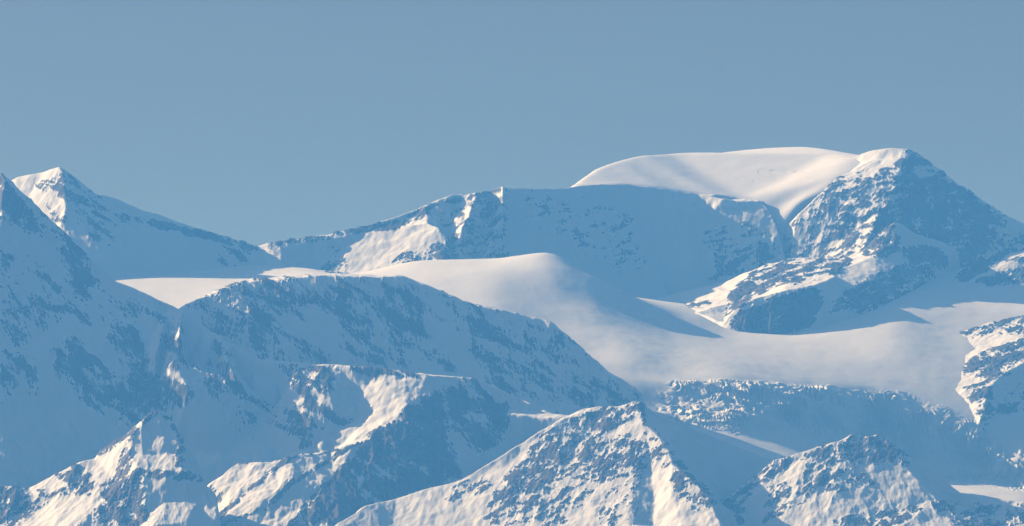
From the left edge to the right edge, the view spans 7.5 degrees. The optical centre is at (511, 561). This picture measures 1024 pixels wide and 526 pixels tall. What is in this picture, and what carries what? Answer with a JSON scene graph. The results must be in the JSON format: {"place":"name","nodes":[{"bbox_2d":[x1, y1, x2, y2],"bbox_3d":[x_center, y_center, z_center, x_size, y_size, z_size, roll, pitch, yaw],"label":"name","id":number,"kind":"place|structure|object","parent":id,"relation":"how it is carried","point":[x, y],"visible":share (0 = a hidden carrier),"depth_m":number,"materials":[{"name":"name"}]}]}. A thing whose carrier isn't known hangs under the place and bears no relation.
{"place":"outdoors","nodes":[
{"label":"outdoors","id":0,"kind":"place"},
{"bbox_2d":[0,410,220,525],"bbox_3d":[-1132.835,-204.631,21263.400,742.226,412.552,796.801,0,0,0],"label":"snowy crag","id":1,"kind":"structure","parent":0,"point":[146,471],"depth_m":21161.27,"materials":[{"name":"white snow"}]},
{"bbox_2d":[11,167,267,278],"bbox_3d":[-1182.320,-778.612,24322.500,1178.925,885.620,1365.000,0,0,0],"label":"snow peak","id":2,"kind":"structure","parent":0,"point":[113,238],"depth_m":24270.59,"materials":[{"name":"white snow"}]},
{"bbox_2d":[0,173,568,525],"bbox_3d":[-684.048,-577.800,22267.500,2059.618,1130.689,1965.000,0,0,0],"label":"rocky ridge","id":3,"kind":"structure","parent":0,"point":[95,358],"depth_m":21945.93,"materials":[{"name":"white snow"}]},
{"bbox_2d":[207,441,364,525],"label":"snow ridge","id":4,"kind":"structure","parent":0,"point":[283,491],"depth_m":21566.42,"materials":[{"name":"snow"},{"name":"brown rock"}]},
{"bbox_2d":[179,273,646,414],"bbox_3d":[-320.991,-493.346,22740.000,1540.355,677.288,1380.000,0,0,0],"label":"dome mountain","id":5,"kind":"structure","parent":0,"point":[398,322],"depth_m":22488.74,"materials":[{"name":"white snow"}]},
{"bbox_2d":[0,0,1023,245],"label":"sky","id":6,"kind":"structure","parent":0,"point":[255,122],"materials":[{"name":"blue"}]},
{"bbox_2d":[260,184,785,297],"bbox_3d":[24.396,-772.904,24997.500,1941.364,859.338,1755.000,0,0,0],"label":"mountain","id":7,"kind":"structure","parent":0,"point":[643,242],"depth_m":24789.89,"materials":[{"name":"white snow"}]},
{"bbox_2d":[571,147,859,238],"bbox_3d":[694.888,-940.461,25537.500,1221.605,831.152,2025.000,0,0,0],"label":"ice cap","id":8,"kind":"object","parent":7,"relation":"on","point":[787,185],"visible":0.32,"depth_m":25262.53,"materials":[{"name":"white snow"}]},
{"bbox_2d":[335,401,772,525],"bbox_3d":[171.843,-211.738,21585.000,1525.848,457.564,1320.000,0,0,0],"label":"pyramid peak","id":9,"kind":"structure","parent":0,"point":[634,463],"depth_m":21403.70,"materials":[{"name":"white snow"}]},
{"bbox_2d":[113,253,1023,501],"bbox_3d":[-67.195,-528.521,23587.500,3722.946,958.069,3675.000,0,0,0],"label":"glacier","id":10,"kind":"object","parent":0,"point":[891,371],"visible":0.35,"depth_m":23427.04,"materials":[{"name":"white snow"}]},
{"bbox_2d":[659,223,959,333],"bbox_3d":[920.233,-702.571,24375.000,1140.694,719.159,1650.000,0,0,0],"label":"rock island","id":11,"kind":"object","parent":10,"relation":"in","point":[889,263],"visible":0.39,"depth_m":24301.22,"materials":[{"name":"white snow"}]},
{"bbox_2d":[720,434,1023,525],"bbox_3d":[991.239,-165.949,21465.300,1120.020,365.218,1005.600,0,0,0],"label":"rocky pyramid","id":12,"kind":"object","parent":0,"point":[873,480],"visible":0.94,"depth_m":21309.08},
{"bbox_2d":[777,148,1023,267],"bbox_3d":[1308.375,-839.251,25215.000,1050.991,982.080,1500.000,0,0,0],"label":"rocky summit","id":13,"kind":"structure","parent":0,"point":[868,198],"depth_m":25059.79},
{"bbox_2d":[955,250,1023,289],"bbox_3d":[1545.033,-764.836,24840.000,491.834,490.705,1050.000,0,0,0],"label":"rock outcrop","id":14,"kind":"object","parent":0,"point":[1006,270],"visible":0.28,"depth_m":24719.87,"materials":[{"name":"rock"},{"name":"snow"}]},
{"bbox_2d":[956,315,1023,447],"bbox_3d":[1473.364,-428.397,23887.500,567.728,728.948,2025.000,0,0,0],"label":"rocky slope","id":15,"kind":"structure","parent":0,"point":[990,386],"depth_m":23592.97,"materials":[{"name":"white snow"}]}
]}

